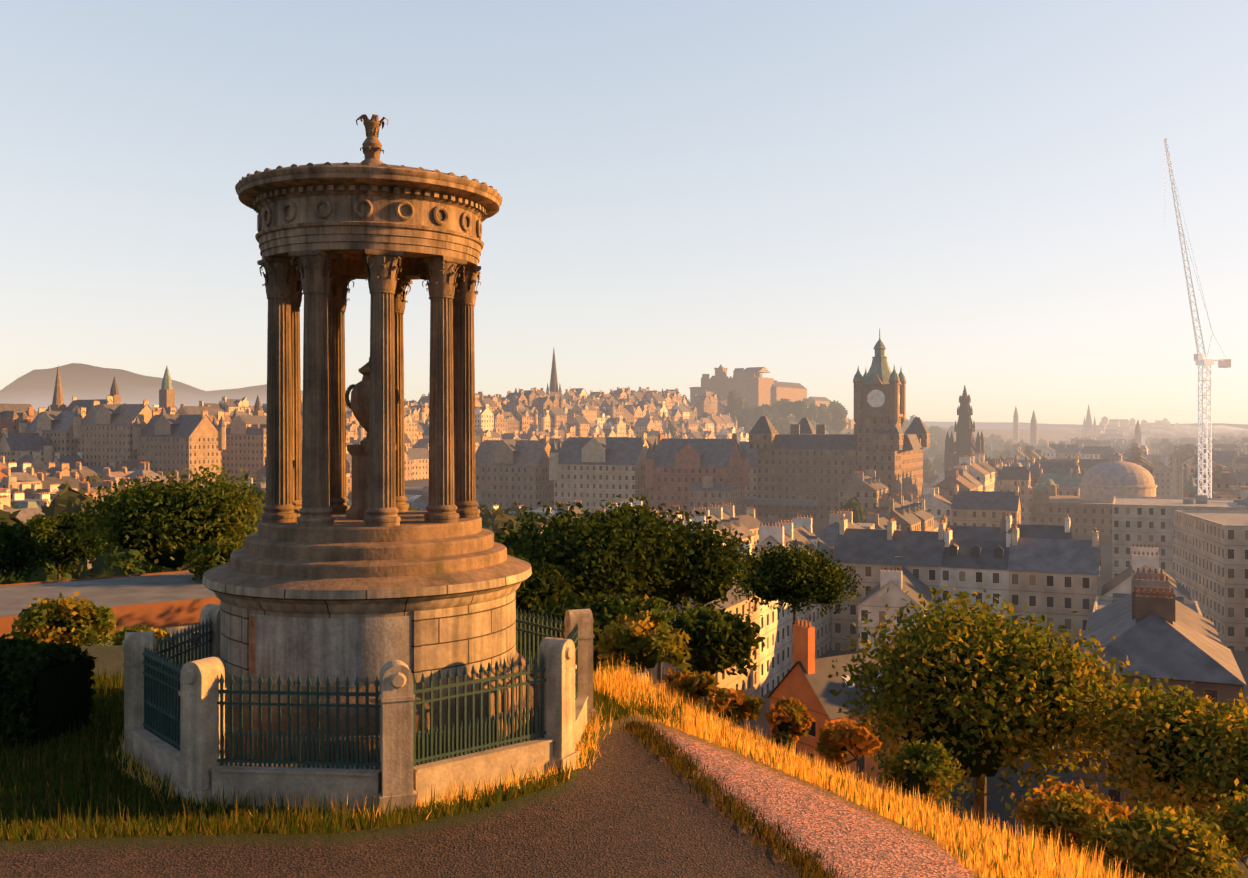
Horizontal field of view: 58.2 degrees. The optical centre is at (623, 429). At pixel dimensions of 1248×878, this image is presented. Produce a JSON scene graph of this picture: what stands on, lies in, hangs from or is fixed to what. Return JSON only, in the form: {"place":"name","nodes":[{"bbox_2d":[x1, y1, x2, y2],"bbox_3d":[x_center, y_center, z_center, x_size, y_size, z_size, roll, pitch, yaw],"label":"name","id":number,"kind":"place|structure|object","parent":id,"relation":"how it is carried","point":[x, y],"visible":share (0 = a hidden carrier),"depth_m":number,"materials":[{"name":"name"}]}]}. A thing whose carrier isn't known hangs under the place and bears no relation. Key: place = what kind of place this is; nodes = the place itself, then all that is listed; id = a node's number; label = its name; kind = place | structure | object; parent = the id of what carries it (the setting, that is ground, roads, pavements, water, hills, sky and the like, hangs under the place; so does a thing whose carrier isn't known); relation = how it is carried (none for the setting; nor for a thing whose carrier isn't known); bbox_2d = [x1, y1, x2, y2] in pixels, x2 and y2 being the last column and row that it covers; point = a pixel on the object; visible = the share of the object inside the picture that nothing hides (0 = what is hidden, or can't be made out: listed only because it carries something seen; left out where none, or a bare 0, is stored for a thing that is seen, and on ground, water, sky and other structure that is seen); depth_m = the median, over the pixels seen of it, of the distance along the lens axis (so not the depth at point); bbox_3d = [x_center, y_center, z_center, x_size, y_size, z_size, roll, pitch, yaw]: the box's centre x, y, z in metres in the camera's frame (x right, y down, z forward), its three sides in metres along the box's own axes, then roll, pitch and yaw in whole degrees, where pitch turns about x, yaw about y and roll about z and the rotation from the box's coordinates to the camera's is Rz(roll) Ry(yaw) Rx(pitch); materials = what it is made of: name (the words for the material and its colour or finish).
{"place":"outdoors","nodes":[
{"label":"outdoors","id":0,"kind":"place"},
{"bbox_2d":[0,645,999,877],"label":"hill terrain","id":1,"kind":"structure","parent":0,"point":[625,806],"depth_m":12.53,"materials":[{"name":"brown soil"}]},
{"bbox_2d":[0,633,97,749],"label":"hedge","id":2,"kind":"object","parent":1,"relation":"on","point":[45,689],"visible":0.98,"depth_m":15.96,"materials":[{"name":"green plant"}]},
{"bbox_2d":[5,591,117,646],"bbox_3d":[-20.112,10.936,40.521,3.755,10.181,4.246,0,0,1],"label":"bush","id":3,"kind":"object","parent":1,"relation":"on","point":[63,620],"visible":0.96,"depth_m":39.56,"materials":[{"name":"green plant"}]},
{"bbox_2d":[110,624,179,645],"bbox_3d":[-16.495,10.498,38.518,2.355,7.621,2.158,0,0,1],"label":"bush","id":4,"kind":"object","parent":1,"relation":"on","point":[118,639],"visible":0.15,"depth_m":38.43,"materials":[{"name":"green plant"}]},
{"bbox_2d":[184,533,246,581],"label":"tree","id":5,"kind":"object","parent":1,"relation":"on","point":[207,555],"visible":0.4,"depth_m":88.98,"materials":[{"name":"green plant"}]},
{"bbox_2d":[121,604,595,814],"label":"railing posts and plinth","id":6,"kind":"object","parent":1,"relation":"on","point":[399,775],"visible":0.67,"depth_m":13.62,"materials":[{"name":"beige stone"}]},
{"bbox_2d":[143,607,578,769],"bbox_3d":[-3.702,3.529,16.482,5.978,1.130,5.978,0,0,1],"label":"metal railing","id":7,"kind":"object","parent":6,"relation":"attached to","point":[161,672],"visible":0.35,"depth_m":14.09,"materials":[{"name":"black metal"}]},
{"bbox_2d":[202,510,533,761],"bbox_3d":[-3.702,3.054,16.482,4.800,3.500,4.800,0,0,1],"label":"monument podium","id":8,"kind":"object","parent":1,"relation":"on","point":[342,597],"visible":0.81,"depth_m":14.70,"materials":[{"name":"beige stone"}]},
{"bbox_2d":[257,249,480,526],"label":"monument columns","id":9,"kind":"structure","parent":8,"relation":"on","point":[314,495],"depth_m":15.68,"materials":[{"name":"beige stone"}]},
{"bbox_2d":[235,114,501,279],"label":"monument entablature","id":10,"kind":"structure","parent":9,"relation":"on","point":[350,212],"depth_m":15.11,"materials":[{"name":"beige stone"}]},
{"bbox_2d":[345,357,398,519],"bbox_3d":[-3.702,0.114,16.482,0.801,2.380,0.627,0,0,1],"label":"monument urn","id":11,"kind":"object","parent":8,"relation":"on","point":[358,405],"visible":0.5,"depth_m":16.25,"materials":[{"name":"brown stone"}]},
{"bbox_2d":[507,547,574,627],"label":"tree","id":12,"kind":"object","parent":1,"relation":"on","point":[540,584],"visible":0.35,"depth_m":68.54,"materials":[{"name":"green plant"}]},
{"bbox_2d":[0,655,1156,877],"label":"dry grass","id":13,"kind":"structure","parent":1,"relation":"on","point":[90,779],"depth_m":13.58,"materials":[{"name":"yellow plant"}]},
{"bbox_2d":[518,589,669,673],"bbox_3d":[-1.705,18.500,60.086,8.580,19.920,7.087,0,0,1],"label":"bush","id":14,"kind":"object","parent":1,"relation":"on","point":[609,610],"visible":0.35,"depth_m":59.19,"materials":[{"name":"green plant"}]},
{"bbox_2d":[495,501,697,617],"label":"tree","id":15,"kind":"object","parent":1,"relation":"on","point":[606,558],"visible":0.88,"depth_m":74.63,"materials":[{"name":"green plant"}]},
{"bbox_2d":[593,664,634,674],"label":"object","id":16,"kind":"object","parent":1,"relation":"on","point":[615,668],"visible":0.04,"depth_m":22.95,"materials":[{"name":"orange plant"}]},
{"bbox_2d":[593,594,691,680],"bbox_3d":[0.487,5.212,25.123,2.244,2.900,2.064,0,0,43],"label":"bush","id":17,"kind":"object","parent":1,"relation":"on","point":[638,637],"visible":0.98,"depth_m":24.95,"materials":[{"name":"green plant"}]},
{"bbox_2d":[581,494,770,689],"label":"tree","id":18,"kind":"object","parent":1,"relation":"on","point":[717,562],"visible":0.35,"depth_m":79.98,"materials":[{"name":"green plant"}]},
{"bbox_2d":[661,666,719,706],"bbox_3d":[1.331,5.427,22.557,1.200,1.262,1.271,0,0,1],"label":"bush","id":19,"kind":"object","parent":1,"relation":"on","point":[694,686],"visible":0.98,"depth_m":22.23,"materials":[{"name":"green plant"}]},
{"bbox_2d":[662,603,765,701],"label":"tree","id":20,"kind":"object","parent":1,"relation":"on","point":[720,640],"visible":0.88,"depth_m":45.14,"materials":[{"name":"green plant"}]},
{"bbox_2d":[696,686,764,728],"bbox_3d":[1.954,5.328,21.009,1.401,1.056,1.259,0,0,1],"label":"bush","id":21,"kind":"object","parent":1,"relation":"on","point":[740,704],"visible":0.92,"depth_m":20.75,"materials":[{"name":"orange plant"}]},
{"bbox_2d":[765,696,815,750],"bbox_3d":[3.059,5.511,20.547,0.956,1.208,0.980,0,0,1],"label":"bush","id":22,"kind":"object","parent":1,"relation":"on","point":[790,718],"visible":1,"depth_m":20.33,"materials":[{"name":"orange plant"}]},
{"bbox_2d":[815,716,882,771],"bbox_3d":[3.959,5.751,19.929,1.158,1.359,1.211,0,0,1],"label":"bush","id":23,"kind":"object","parent":1,"relation":"on","point":[842,737],"visible":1,"depth_m":19.67,"materials":[{"name":"orange plant"}]},
{"bbox_2d":[877,738,964,811],"bbox_3d":[6.376,7.992,24.090,1.873,2.524,2.136,0,0,1],"label":"bush","id":24,"kind":"object","parent":1,"relation":"on","point":[925,767],"visible":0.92,"depth_m":23.90,"materials":[{"name":"green plant"}]},
{"bbox_2d":[828,585,1160,825],"bbox_3d":[11.179,11.030,35.972,9.542,12.332,11.181,0,0,1],"label":"tree","id":25,"kind":"object","parent":1,"relation":"on","point":[987,698],"visible":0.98,"depth_m":33.01,"materials":[{"name":"green plant"}]},
{"bbox_2d":[1010,777,1134,867],"bbox_3d":[7.564,7.225,18.678,2.146,2.543,2.287,0,0,1],"label":"bush","id":26,"kind":"object","parent":1,"relation":"on","point":[1055,808],"visible":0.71,"depth_m":18.34,"materials":[{"name":"green plant"}]},
{"bbox_2d":[1070,674,1247,864],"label":"tree","id":27,"kind":"object","parent":1,"relation":"on","point":[1194,755],"visible":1,"depth_m":29.88,"materials":[{"name":"green plant"}]},
{"bbox_2d":[1072,800,1247,877],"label":"bush","id":28,"kind":"object","parent":1,"relation":"on","point":[1167,845],"visible":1,"depth_m":16.32,"materials":[{"name":"green plant"}]},
{"bbox_2d":[1201,778,1247,867],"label":"bush","id":29,"kind":"object","parent":1,"relation":"on","point":[1233,822],"visible":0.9,"depth_m":18.55,"materials":[{"name":"green plant"}]},
{"bbox_2d":[0,363,1247,428],"bbox_3d":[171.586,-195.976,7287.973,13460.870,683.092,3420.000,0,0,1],"label":"hills","id":30,"kind":"structure","parent":0,"point":[36,387],"depth_m":8385.59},
{"bbox_2d":[0,0,1247,424],"label":"sky","id":31,"kind":"structure","parent":0,"point":[688,189],"materials":[{"name":"blue"}]},
{"bbox_2d":[405,425,1247,877],"bbox_3d":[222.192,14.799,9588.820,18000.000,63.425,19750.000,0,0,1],"label":"city ground","id":32,"kind":"structure","parent":0,"point":[995,803],"depth_m":149.39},
{"bbox_2d":[0,518,56,583],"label":"tree","id":33,"kind":"object","parent":32,"relation":"on","point":[20,549],"visible":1,"depth_m":96.98,"materials":[{"name":"green plant"}]},
{"bbox_2d":[14,511,113,579],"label":"tree","id":34,"kind":"object","parent":32,"relation":"on","point":[49,529],"visible":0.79,"depth_m":114.98,"materials":[{"name":"green plant"}]},
{"bbox_2d":[67,464,265,575],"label":"tree","id":35,"kind":"object","parent":32,"relation":"on","point":[170,525],"visible":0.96,"depth_m":98.59,"materials":[{"name":"green plant"}]},
{"bbox_2d":[0,390,1062,653],"bbox_3d":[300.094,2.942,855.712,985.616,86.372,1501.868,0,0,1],"label":"trees","id":36,"kind":"object","parent":32,"relation":"on","point":[832,414],"visible":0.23,"depth_m":375.19,"materials":[{"name":"brown plant"}]},
{"bbox_2d":[0,387,1247,857],"bbox_3d":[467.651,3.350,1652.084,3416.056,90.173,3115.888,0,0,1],"label":"city buildings","id":37,"kind":"structure","parent":32,"relation":"on","point":[966,525],"depth_m":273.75,"materials":[{"name":"stone"}]},
{"bbox_2d":[50,329,1203,534],"bbox_3d":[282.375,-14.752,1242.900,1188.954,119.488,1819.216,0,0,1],"label":"buildings","id":38,"kind":"structure","parent":32,"relation":"on","point":[804,459],"depth_m":422.98,"materials":[{"name":"stone"}]},
{"bbox_2d":[736,405,852,433],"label":"castle rock","id":39,"kind":"object","parent":32,"relation":"on","point":[793,419],"visible":0.02,"depth_m":1222.21,"materials":[{"name":"brown stone"}]},
{"bbox_2d":[733,539,869,624],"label":"tree","id":40,"kind":"object","parent":32,"relation":"on","point":[798,577],"visible":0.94,"depth_m":128.44,"materials":[{"name":"green plant"}]},
{"bbox_2d":[1163,138,1230,497],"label":"tower crane","id":41,"kind":"object","parent":32,"relation":"on","point":[1199,360],"visible":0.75,"depth_m":326.97,"materials":[{"name":"paint"}]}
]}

